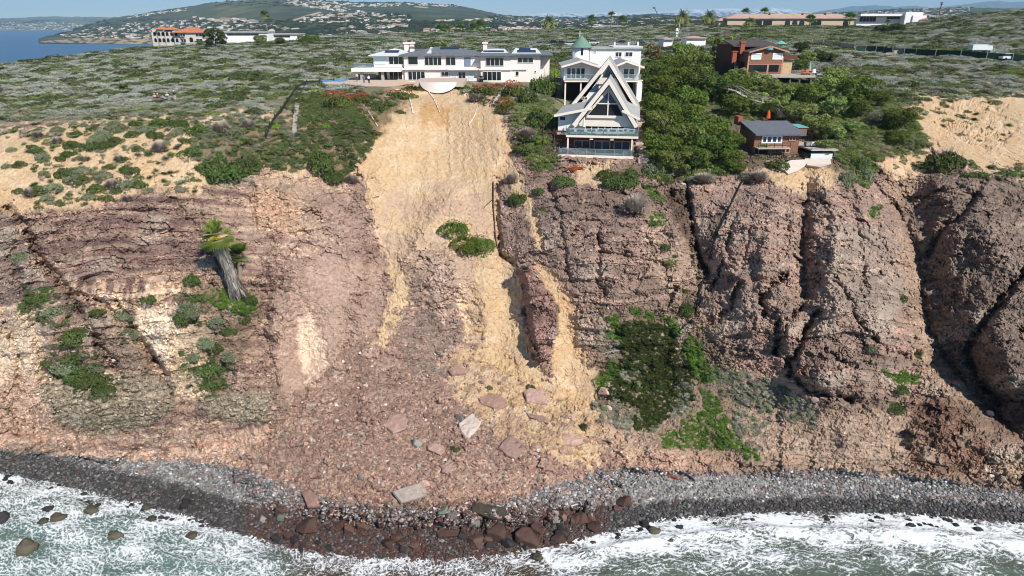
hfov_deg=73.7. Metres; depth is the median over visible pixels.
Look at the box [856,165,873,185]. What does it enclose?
spreading shrub
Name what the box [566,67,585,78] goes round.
window
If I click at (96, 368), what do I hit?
coastal shrub
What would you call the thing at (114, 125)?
coastal shrub
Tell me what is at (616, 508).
boulder
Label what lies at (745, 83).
pine tree
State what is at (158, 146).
coastal shrub
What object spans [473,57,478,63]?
window
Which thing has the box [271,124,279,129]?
agave clump
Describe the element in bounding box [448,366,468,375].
slab rock
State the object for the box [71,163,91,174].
coastal shrub
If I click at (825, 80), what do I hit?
pine tree
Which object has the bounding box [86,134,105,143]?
coastal shrub
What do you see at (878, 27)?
dark tree
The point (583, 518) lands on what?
boulder
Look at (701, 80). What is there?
pine tree
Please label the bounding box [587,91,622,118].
window frame
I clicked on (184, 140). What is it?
coastal shrub
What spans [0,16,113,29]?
hills
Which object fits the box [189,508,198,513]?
surf rock
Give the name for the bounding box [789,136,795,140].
window
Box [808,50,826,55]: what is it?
dark shrub tree
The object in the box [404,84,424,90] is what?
hedge mound
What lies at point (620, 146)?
window
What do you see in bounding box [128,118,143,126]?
coastal shrub
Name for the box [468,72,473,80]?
window
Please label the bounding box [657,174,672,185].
spreading shrub
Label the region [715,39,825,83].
shingle house
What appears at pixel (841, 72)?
pine tree
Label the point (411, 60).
window
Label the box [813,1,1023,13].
hills
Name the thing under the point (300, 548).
boulder
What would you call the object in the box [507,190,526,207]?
rounded shrub
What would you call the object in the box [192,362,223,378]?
coastal shrub
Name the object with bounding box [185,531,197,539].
surf rock
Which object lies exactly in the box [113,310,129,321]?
coastal shrub
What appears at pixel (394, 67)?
villa
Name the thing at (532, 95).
hedge mound
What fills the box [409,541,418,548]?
boulder
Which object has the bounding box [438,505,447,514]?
boulder
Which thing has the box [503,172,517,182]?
dry shrub
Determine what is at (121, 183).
coastal shrub
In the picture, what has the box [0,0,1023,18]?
sky
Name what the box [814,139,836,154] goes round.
pine tree
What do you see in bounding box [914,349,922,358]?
rounded shrub
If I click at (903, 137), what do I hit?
pine tree
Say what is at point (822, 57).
dark shrub tree
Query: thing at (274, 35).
window
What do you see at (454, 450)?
torn shrub
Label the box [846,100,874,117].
pine tree
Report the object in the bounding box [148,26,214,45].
apartment block
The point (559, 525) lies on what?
boulder
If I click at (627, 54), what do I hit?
window
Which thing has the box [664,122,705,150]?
pine tree
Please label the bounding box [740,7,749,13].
palm
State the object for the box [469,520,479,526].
boulder
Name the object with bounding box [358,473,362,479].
boulder
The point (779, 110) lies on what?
timber stair
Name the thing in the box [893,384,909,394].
rounded shrub
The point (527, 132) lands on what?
dry shrub
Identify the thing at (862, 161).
spreading shrub
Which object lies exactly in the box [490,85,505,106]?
stone steps
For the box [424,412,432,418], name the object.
boulder
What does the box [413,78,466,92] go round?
retaining wall
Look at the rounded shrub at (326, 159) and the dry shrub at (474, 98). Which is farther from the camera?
the dry shrub at (474, 98)
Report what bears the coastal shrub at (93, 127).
on the bluff terrain
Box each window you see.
[227,33,258,35]
[274,35,289,36]
[374,56,385,63]
[378,72,386,78]
[388,56,403,64]
[389,71,402,78]
[408,57,417,64]
[408,71,424,79]
[424,57,441,64]
[441,72,448,75]
[445,57,455,64]
[450,72,455,77]
[457,57,461,62]
[458,72,465,77]
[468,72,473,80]
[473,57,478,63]
[483,71,500,80]
[486,57,503,65]
[517,57,532,62]
[559,116,565,120]
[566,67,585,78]
[574,140,589,148]
[585,126,624,128]
[594,140,610,151]
[613,141,630,151]
[615,52,621,56]
[623,68,634,78]
[625,52,632,56]
[748,65,766,71]
[751,53,761,59]
[761,136,782,143]
[768,65,778,71]
[772,53,782,59]
[781,147,789,152]
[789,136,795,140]
[859,17,875,21]
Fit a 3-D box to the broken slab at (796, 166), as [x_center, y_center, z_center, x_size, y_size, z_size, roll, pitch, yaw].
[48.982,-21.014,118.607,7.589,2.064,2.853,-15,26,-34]
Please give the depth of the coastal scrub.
151.11 m
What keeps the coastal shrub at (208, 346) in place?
on the bluff terrain
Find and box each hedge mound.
[323,91,355,108]
[351,91,369,103]
[365,98,384,111]
[383,90,418,98]
[383,101,397,106]
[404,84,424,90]
[470,83,501,94]
[494,98,514,114]
[501,79,524,97]
[512,143,532,154]
[514,85,539,103]
[525,106,553,127]
[529,71,555,95]
[536,137,548,143]
[549,66,560,77]
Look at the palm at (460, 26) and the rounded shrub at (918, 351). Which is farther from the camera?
the palm at (460, 26)
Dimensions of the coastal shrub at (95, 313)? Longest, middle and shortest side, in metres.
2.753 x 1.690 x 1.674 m
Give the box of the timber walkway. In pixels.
[689,74,769,104]
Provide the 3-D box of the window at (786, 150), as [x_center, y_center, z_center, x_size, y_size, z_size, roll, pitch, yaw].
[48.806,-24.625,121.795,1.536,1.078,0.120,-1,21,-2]
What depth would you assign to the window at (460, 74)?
161.21 m
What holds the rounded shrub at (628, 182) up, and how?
on the bluff terrain
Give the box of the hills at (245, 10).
[38,0,1017,43]
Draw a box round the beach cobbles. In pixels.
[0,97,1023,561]
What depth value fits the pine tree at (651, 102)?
135.45 m
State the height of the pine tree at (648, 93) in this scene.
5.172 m
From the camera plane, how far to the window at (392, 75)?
161.84 m
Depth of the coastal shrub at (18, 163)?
112.84 m
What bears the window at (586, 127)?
in the gabled house at (607, 106)
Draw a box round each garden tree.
[194,40,203,45]
[253,35,266,44]
[274,37,286,43]
[296,35,306,41]
[301,35,313,41]
[311,35,319,41]
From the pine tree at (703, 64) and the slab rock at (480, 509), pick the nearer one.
the slab rock at (480, 509)
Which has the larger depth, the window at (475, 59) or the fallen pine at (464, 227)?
the window at (475, 59)
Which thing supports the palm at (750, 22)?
on the bluff terrain
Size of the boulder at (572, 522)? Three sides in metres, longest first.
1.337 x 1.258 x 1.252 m
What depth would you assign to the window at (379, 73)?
161.80 m
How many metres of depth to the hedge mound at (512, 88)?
139.56 m
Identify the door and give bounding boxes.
[464,57,470,65]
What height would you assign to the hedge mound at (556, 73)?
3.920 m
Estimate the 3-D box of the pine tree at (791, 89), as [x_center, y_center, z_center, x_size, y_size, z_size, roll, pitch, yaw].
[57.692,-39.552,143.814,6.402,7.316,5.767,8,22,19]
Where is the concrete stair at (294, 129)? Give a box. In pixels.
[292,98,298,132]
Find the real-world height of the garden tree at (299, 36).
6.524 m
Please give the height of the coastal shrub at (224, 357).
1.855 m
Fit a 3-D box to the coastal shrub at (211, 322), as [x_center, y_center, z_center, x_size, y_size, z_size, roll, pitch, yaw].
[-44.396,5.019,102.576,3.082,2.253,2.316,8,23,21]
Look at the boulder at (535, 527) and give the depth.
87.92 m
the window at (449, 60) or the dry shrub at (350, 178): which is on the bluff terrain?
the dry shrub at (350, 178)
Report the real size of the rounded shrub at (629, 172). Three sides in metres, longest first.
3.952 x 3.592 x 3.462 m
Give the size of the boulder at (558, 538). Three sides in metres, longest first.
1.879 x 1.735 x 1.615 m
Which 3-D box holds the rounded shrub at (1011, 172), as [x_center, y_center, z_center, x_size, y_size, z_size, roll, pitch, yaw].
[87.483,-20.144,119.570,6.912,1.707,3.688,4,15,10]
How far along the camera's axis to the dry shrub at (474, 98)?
141.07 m
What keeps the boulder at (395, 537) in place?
on the bluff terrain
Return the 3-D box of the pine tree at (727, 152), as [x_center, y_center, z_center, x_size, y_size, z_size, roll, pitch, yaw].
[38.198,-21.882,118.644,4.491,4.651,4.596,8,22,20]
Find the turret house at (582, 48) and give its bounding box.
[571,35,642,79]
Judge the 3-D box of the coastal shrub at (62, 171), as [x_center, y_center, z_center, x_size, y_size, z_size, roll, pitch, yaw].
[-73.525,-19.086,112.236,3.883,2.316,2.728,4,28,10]
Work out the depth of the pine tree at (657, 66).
156.74 m
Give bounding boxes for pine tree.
[639,61,673,78]
[639,93,677,113]
[640,122,660,132]
[641,74,676,98]
[641,130,683,157]
[643,91,662,106]
[643,110,682,134]
[655,148,691,172]
[657,66,699,88]
[659,53,688,68]
[661,103,704,133]
[664,85,709,113]
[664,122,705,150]
[679,145,712,167]
[680,51,714,71]
[686,113,731,138]
[687,66,722,92]
[693,134,733,161]
[703,74,745,99]
[705,56,715,68]
[711,130,745,149]
[720,93,750,115]
[720,148,745,164]
[722,72,756,94]
[728,67,748,75]
[728,162,746,171]
[738,89,768,110]
[744,70,772,91]
[759,78,785,97]
[762,95,789,119]
[771,82,802,102]
[783,100,818,121]
[789,83,825,103]
[792,59,809,69]
[800,113,830,137]
[808,74,841,98]
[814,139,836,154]
[818,96,848,115]
[822,66,849,83]
[822,123,846,139]
[840,75,886,100]
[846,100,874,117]
[867,91,893,104]
[878,106,922,128]
[884,129,910,142]
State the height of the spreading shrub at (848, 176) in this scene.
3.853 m
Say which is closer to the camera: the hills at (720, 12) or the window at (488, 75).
the window at (488, 75)
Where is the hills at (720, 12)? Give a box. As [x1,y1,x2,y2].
[520,7,810,17]
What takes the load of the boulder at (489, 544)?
on the bluff terrain
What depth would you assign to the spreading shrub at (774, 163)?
116.72 m
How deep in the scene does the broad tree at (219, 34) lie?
339.57 m
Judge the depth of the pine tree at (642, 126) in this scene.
128.98 m
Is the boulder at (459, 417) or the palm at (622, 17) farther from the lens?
the palm at (622, 17)
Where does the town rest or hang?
on the hills at (59, 20)
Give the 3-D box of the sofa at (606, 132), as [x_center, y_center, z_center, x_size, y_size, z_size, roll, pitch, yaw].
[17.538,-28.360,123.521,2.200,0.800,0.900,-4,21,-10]
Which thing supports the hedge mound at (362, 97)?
on the bluff terrain
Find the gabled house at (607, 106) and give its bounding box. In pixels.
[554,74,640,158]
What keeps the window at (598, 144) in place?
in the gabled house at (607, 106)
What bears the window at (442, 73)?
in the villa at (394, 67)
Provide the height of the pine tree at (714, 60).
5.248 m
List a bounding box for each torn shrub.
[450,446,460,452]
[579,421,586,430]
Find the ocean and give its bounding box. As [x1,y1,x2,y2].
[0,30,153,62]
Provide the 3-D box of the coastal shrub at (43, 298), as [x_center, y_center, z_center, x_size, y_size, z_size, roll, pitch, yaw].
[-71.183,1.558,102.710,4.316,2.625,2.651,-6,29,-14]
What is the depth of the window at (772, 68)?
158.33 m
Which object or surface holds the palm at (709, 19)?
on the bluff terrain
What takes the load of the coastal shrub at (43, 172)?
on the bluff terrain
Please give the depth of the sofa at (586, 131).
123.36 m
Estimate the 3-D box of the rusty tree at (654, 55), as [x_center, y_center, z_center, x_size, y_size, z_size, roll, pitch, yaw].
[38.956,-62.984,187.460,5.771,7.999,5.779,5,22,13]
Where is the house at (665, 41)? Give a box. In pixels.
[658,37,673,46]
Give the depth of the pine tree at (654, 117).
126.71 m
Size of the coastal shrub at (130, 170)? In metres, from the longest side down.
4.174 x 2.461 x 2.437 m
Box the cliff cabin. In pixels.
[734,115,838,160]
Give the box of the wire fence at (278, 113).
[265,79,319,138]
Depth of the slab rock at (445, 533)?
86.79 m
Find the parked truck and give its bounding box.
[968,44,992,51]
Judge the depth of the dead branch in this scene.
107.09 m
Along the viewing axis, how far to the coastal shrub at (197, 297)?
103.17 m
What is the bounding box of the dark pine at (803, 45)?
[793,41,810,51]
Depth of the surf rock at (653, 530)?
89.02 m
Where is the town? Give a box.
[0,0,969,37]
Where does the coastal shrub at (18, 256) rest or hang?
on the bluff terrain
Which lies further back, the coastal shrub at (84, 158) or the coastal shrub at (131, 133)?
the coastal shrub at (131, 133)
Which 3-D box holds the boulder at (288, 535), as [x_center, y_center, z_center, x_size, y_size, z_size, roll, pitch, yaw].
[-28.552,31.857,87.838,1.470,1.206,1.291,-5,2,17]
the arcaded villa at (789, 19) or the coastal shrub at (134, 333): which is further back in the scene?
the arcaded villa at (789, 19)
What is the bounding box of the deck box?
[804,142,810,146]
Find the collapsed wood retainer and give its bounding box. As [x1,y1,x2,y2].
[566,165,584,170]
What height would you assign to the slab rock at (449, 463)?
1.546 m
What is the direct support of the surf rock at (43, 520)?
in the ocean
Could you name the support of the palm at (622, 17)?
on the bluff terrain
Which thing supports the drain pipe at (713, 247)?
on the bluff terrain
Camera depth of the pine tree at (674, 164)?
117.47 m
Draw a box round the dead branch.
[601,348,619,354]
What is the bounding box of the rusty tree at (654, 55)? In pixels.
[643,44,663,60]
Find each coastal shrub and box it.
[0,162,11,169]
[5,145,17,152]
[9,250,28,262]
[11,159,27,168]
[11,187,24,194]
[13,301,30,312]
[22,187,38,198]
[24,290,50,306]
[26,144,37,149]
[28,146,45,154]
[30,184,47,196]
[31,130,43,137]
[34,152,50,160]
[37,169,49,175]
[37,286,54,293]
[39,193,54,202]
[40,304,62,319]
[40,359,51,367]
[43,181,63,193]
[48,359,75,376]
[49,125,65,132]
[51,136,64,142]
[53,155,65,161]
[53,166,75,178]
[56,329,86,347]
[59,350,79,365]
[60,150,78,157]
[62,140,81,149]
[62,172,82,184]
[62,365,94,387]
[68,327,88,334]
[69,130,82,135]
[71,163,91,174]
[72,371,105,389]
[73,174,91,185]
[78,142,96,151]
[79,155,89,161]
[81,192,96,200]
[85,125,100,131]
[85,184,105,193]
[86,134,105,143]
[87,359,105,373]
[88,307,106,317]
[90,130,112,139]
[90,383,116,395]
[91,168,113,180]
[93,139,116,149]
[98,194,113,202]
[101,163,116,169]
[103,119,125,130]
[103,179,117,188]
[108,136,124,144]
[110,188,122,194]
[112,154,123,160]
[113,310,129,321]
[115,179,135,191]
[118,165,140,174]
[121,195,133,200]
[123,131,140,138]
[124,329,138,340]
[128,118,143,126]
[128,180,148,188]
[131,145,143,151]
[134,123,153,133]
[139,293,156,304]
[141,187,152,193]
[145,129,164,138]
[148,117,172,127]
[150,141,167,153]
[166,132,178,137]
[168,117,188,128]
[172,312,192,325]
[175,301,200,320]
[178,137,190,144]
[178,146,202,157]
[182,273,201,286]
[184,294,204,303]
[185,123,210,132]
[185,130,195,136]
[186,353,199,362]
[190,365,203,378]
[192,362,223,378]
[196,337,214,349]
[197,378,217,392]
[201,128,217,138]
[206,342,223,353]
[207,120,231,134]
[207,315,225,328]
[213,376,227,390]
[220,327,237,336]
[220,350,235,362]
[225,125,245,135]
[238,316,251,324]
[240,118,254,127]
[242,293,258,304]
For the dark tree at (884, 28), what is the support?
on the bluff terrain
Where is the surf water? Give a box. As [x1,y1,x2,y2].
[0,473,1023,575]
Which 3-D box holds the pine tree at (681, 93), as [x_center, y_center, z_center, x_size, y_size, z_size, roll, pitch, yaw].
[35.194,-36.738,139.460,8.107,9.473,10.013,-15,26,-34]
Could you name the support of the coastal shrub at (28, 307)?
on the bluff terrain
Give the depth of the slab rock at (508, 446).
92.93 m
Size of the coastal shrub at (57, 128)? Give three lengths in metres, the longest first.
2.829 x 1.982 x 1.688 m
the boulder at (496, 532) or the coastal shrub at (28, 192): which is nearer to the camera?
the boulder at (496, 532)
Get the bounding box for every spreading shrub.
[549,174,576,187]
[642,160,667,175]
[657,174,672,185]
[709,163,736,175]
[738,171,752,181]
[763,158,790,172]
[838,168,856,188]
[849,153,869,170]
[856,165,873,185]
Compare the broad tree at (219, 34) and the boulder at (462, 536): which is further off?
the broad tree at (219, 34)
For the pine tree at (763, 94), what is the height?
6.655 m
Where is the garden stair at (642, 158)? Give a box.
[635,100,649,162]
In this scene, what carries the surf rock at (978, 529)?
in the ocean
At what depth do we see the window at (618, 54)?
155.23 m
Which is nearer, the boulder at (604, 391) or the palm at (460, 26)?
the boulder at (604, 391)
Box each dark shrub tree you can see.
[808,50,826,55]
[815,53,837,61]
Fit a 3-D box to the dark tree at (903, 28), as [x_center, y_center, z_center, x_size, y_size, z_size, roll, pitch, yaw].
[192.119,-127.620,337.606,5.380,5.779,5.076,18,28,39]
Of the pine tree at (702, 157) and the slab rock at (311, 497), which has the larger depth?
the pine tree at (702, 157)
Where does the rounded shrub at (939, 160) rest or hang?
on the bluff terrain
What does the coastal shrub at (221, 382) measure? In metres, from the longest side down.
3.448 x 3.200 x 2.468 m
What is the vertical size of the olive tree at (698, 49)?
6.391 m
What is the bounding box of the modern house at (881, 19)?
[854,12,926,25]
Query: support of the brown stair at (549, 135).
on the bluff terrain
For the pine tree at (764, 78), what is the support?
on the bluff terrain
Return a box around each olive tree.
[670,42,694,56]
[689,46,703,58]
[707,35,735,56]
[799,49,817,60]
[841,120,863,131]
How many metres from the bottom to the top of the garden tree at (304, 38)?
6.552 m
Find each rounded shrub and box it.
[195,151,246,185]
[227,152,263,176]
[293,96,310,103]
[306,145,333,176]
[321,167,342,185]
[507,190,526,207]
[532,186,543,194]
[595,168,620,180]
[601,168,639,193]
[623,166,638,178]
[660,244,670,251]
[664,260,675,264]
[679,302,694,319]
[864,343,879,352]
[887,401,907,415]
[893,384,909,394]
[899,294,907,303]
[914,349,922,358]
[924,144,966,174]
[961,169,989,178]
[994,168,1023,177]
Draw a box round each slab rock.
[301,489,320,507]
[385,414,407,433]
[392,482,429,503]
[427,443,444,455]
[435,528,459,537]
[442,458,453,474]
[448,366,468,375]
[458,413,480,438]
[471,502,506,519]
[478,394,505,409]
[498,437,525,459]
[523,388,549,403]
[526,413,548,423]
[562,433,582,446]
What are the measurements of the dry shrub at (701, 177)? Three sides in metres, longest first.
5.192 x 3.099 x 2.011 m
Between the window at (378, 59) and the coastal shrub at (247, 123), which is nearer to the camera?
the coastal shrub at (247, 123)
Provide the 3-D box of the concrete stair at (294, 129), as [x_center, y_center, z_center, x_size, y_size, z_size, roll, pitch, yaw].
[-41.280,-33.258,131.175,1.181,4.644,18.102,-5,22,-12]
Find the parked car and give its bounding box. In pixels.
[998,53,1012,59]
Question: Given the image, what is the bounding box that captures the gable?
[571,56,639,107]
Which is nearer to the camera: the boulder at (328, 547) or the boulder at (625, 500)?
the boulder at (328, 547)
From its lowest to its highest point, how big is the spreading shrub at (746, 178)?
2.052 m
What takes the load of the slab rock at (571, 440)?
on the bluff terrain
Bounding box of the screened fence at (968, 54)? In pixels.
[855,45,1023,61]
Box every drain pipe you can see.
[679,471,694,480]
[695,180,742,314]
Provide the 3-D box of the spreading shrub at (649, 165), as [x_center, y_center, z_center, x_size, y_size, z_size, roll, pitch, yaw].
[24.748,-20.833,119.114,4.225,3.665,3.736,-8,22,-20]
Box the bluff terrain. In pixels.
[0,12,1023,559]
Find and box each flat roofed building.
[223,31,274,42]
[273,33,304,39]
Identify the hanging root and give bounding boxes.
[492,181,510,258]
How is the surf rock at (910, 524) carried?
in the ocean
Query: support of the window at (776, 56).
in the shingle house at (761, 56)
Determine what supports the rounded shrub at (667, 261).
on the bluff terrain
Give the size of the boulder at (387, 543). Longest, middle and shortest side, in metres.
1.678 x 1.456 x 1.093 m
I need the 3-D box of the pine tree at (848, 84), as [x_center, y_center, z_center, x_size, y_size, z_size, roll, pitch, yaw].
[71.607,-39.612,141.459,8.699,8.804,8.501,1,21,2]
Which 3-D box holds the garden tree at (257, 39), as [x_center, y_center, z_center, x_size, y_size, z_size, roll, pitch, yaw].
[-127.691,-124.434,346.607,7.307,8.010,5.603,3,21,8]
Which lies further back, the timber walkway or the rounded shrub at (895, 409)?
the timber walkway
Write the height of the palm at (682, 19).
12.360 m
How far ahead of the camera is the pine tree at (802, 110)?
132.59 m
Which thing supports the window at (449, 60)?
in the villa at (394, 67)
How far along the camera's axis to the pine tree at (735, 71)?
157.87 m
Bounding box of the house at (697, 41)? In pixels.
[680,36,705,45]
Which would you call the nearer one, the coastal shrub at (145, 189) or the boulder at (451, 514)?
the boulder at (451, 514)
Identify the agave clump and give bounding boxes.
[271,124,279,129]
[320,123,330,129]
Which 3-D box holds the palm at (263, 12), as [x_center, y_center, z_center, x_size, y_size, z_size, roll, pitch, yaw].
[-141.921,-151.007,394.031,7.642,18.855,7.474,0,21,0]
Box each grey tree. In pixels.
[821,64,853,75]
[831,57,851,64]
[868,109,889,123]
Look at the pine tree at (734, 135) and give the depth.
121.02 m
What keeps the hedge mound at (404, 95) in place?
on the bluff terrain
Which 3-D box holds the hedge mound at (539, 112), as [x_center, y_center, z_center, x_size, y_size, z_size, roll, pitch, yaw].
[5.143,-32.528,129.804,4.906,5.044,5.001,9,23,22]
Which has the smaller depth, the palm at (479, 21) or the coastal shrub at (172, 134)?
the coastal shrub at (172, 134)
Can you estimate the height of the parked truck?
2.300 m
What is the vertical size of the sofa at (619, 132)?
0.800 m
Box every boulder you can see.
[259,515,266,522]
[264,524,272,529]
[271,533,279,541]
[275,506,284,514]
[276,513,285,520]
[276,536,282,544]
[283,531,294,539]
[290,535,299,542]
[291,541,299,547]
[296,516,317,533]
[298,543,302,552]
[305,450,312,455]
[319,535,324,541]
[324,544,331,551]
[336,519,345,526]
[344,524,353,533]
[356,518,369,531]
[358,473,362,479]
[363,440,370,444]
[381,538,393,549]
[391,533,401,541]
[396,539,405,545]
[398,544,406,552]
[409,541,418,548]
[412,438,421,447]
[420,480,429,486]
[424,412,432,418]
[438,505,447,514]
[446,512,455,518]
[455,414,464,421]
[457,531,466,539]
[467,532,483,549]
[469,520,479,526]
[472,470,480,476]
[483,536,492,543]
[485,541,496,547]
[486,522,505,541]
[502,538,515,547]
[514,527,539,547]
[527,516,539,524]
[529,522,541,533]
[550,533,564,543]
[553,516,559,522]
[555,528,568,537]
[556,523,563,529]
[558,508,570,513]
[559,512,566,520]
[569,513,579,523]
[569,517,576,525]
[578,511,588,523]
[587,513,594,521]
[587,521,600,532]
[598,387,608,396]
[613,505,621,512]
[616,495,631,506]
[811,397,818,402]
[985,410,993,416]
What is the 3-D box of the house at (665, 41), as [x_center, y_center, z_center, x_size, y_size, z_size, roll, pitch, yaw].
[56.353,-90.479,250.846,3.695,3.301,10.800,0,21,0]
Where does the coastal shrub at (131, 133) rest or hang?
on the bluff terrain
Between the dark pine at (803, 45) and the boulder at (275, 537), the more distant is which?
the dark pine at (803, 45)
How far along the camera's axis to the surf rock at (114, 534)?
87.97 m
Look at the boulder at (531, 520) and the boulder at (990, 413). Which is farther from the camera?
the boulder at (990, 413)
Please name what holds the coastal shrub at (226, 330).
on the bluff terrain
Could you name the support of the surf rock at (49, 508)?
in the ocean
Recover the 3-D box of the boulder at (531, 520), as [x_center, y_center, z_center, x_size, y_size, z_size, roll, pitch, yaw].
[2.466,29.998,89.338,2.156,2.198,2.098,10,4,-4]
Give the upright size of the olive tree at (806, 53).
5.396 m
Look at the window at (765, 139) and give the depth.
121.04 m
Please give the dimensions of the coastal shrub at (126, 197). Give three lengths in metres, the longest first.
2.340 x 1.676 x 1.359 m
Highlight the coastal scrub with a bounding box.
[0,0,1023,475]
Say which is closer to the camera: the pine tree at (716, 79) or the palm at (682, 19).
the pine tree at (716, 79)
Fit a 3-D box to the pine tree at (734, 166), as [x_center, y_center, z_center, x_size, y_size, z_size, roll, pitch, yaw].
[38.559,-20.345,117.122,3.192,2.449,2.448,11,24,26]
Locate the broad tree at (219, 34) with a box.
[201,28,227,45]
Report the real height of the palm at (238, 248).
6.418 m
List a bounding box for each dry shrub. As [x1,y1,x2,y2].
[345,173,357,183]
[467,93,482,102]
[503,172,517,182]
[518,264,531,270]
[520,127,535,142]
[618,193,650,216]
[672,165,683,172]
[689,172,719,183]
[747,169,771,183]
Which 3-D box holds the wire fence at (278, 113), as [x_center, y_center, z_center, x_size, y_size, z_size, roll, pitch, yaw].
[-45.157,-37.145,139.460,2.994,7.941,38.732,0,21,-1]
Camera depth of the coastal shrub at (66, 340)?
99.04 m
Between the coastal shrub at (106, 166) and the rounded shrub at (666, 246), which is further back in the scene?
the coastal shrub at (106, 166)
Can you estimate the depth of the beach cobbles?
93.58 m
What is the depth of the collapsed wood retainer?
121.02 m
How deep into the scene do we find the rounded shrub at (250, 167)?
118.40 m
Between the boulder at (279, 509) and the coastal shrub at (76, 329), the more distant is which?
the coastal shrub at (76, 329)
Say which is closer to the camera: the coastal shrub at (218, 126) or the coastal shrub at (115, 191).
the coastal shrub at (115, 191)
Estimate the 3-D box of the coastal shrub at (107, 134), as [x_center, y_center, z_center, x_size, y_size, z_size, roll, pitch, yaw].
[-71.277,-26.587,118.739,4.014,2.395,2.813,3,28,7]
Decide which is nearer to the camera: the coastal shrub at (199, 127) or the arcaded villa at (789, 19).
the coastal shrub at (199, 127)
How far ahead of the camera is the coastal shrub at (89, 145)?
115.53 m
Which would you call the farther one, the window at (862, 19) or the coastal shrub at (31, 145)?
the window at (862, 19)
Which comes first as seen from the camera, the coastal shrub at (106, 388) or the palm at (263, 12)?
the coastal shrub at (106, 388)
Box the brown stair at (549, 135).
[543,121,554,149]
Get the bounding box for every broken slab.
[778,159,807,174]
[805,158,830,168]
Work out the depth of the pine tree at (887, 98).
137.62 m
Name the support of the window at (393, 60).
in the villa at (394, 67)
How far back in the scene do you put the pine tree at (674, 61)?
165.70 m
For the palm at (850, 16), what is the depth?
380.26 m
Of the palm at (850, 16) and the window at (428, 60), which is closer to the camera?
the window at (428, 60)
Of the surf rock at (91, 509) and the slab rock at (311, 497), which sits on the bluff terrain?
the slab rock at (311, 497)
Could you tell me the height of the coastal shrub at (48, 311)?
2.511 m
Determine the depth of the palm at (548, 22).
573.44 m
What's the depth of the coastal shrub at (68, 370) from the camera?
99.50 m
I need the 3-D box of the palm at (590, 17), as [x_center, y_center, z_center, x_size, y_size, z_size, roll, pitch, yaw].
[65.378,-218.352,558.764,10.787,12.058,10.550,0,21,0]
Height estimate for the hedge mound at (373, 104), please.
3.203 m
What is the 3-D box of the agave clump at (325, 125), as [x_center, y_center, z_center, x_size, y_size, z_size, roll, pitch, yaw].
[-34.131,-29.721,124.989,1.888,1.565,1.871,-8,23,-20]
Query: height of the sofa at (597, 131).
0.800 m
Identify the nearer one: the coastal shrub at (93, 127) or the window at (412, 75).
the coastal shrub at (93, 127)
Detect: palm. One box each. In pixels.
[196,217,247,301]
[229,242,248,280]
[259,10,270,30]
[434,22,445,31]
[440,40,450,46]
[443,24,453,31]
[455,23,465,31]
[469,22,479,31]
[474,18,486,31]
[541,14,557,28]
[587,14,596,26]
[608,11,615,21]
[618,15,627,23]
[673,9,691,26]
[700,9,717,24]
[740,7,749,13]
[744,17,756,25]
[759,6,768,13]
[805,14,816,26]
[841,11,857,25]
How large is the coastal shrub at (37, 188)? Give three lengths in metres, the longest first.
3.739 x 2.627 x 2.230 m
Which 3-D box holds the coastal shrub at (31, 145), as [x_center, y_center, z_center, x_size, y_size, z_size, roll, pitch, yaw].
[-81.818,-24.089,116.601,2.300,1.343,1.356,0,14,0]
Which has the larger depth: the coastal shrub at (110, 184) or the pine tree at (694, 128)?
the pine tree at (694, 128)
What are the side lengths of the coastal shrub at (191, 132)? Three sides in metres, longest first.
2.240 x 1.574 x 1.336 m
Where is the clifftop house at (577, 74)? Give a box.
[558,57,644,111]
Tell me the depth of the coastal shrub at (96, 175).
111.77 m
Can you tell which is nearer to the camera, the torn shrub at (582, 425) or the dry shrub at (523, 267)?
the torn shrub at (582, 425)
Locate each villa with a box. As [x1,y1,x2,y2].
[322,40,552,86]
[713,13,857,25]
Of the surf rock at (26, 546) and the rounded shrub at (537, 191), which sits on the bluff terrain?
the rounded shrub at (537, 191)
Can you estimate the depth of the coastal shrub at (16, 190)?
110.07 m
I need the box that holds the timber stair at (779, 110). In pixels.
[768,97,795,121]
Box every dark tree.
[874,25,883,30]
[881,26,891,31]
[889,23,902,30]
[897,24,905,30]
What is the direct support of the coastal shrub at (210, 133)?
on the bluff terrain
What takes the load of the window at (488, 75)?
in the villa at (394, 67)
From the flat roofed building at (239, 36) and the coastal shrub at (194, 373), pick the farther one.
the flat roofed building at (239, 36)
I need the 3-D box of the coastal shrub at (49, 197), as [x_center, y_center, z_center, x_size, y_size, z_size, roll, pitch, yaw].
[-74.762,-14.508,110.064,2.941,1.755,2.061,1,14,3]
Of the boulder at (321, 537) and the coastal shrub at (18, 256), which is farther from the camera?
the coastal shrub at (18, 256)
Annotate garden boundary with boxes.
[812,39,855,48]
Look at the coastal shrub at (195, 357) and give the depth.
100.98 m
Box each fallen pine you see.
[437,218,468,239]
[448,233,495,257]
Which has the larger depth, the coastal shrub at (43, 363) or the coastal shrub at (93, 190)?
the coastal shrub at (93, 190)
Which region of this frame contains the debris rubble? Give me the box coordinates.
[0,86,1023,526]
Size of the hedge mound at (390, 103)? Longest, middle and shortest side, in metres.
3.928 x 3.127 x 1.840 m
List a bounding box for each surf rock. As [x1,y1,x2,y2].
[0,511,9,523]
[16,537,38,556]
[37,517,48,524]
[42,505,53,511]
[50,512,67,522]
[83,505,98,514]
[107,530,123,539]
[141,503,150,509]
[146,515,156,521]
[179,498,191,509]
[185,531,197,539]
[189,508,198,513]
[530,552,542,561]
[640,520,649,527]
[647,526,660,534]
[674,525,683,529]
[906,522,915,526]
[973,526,983,531]

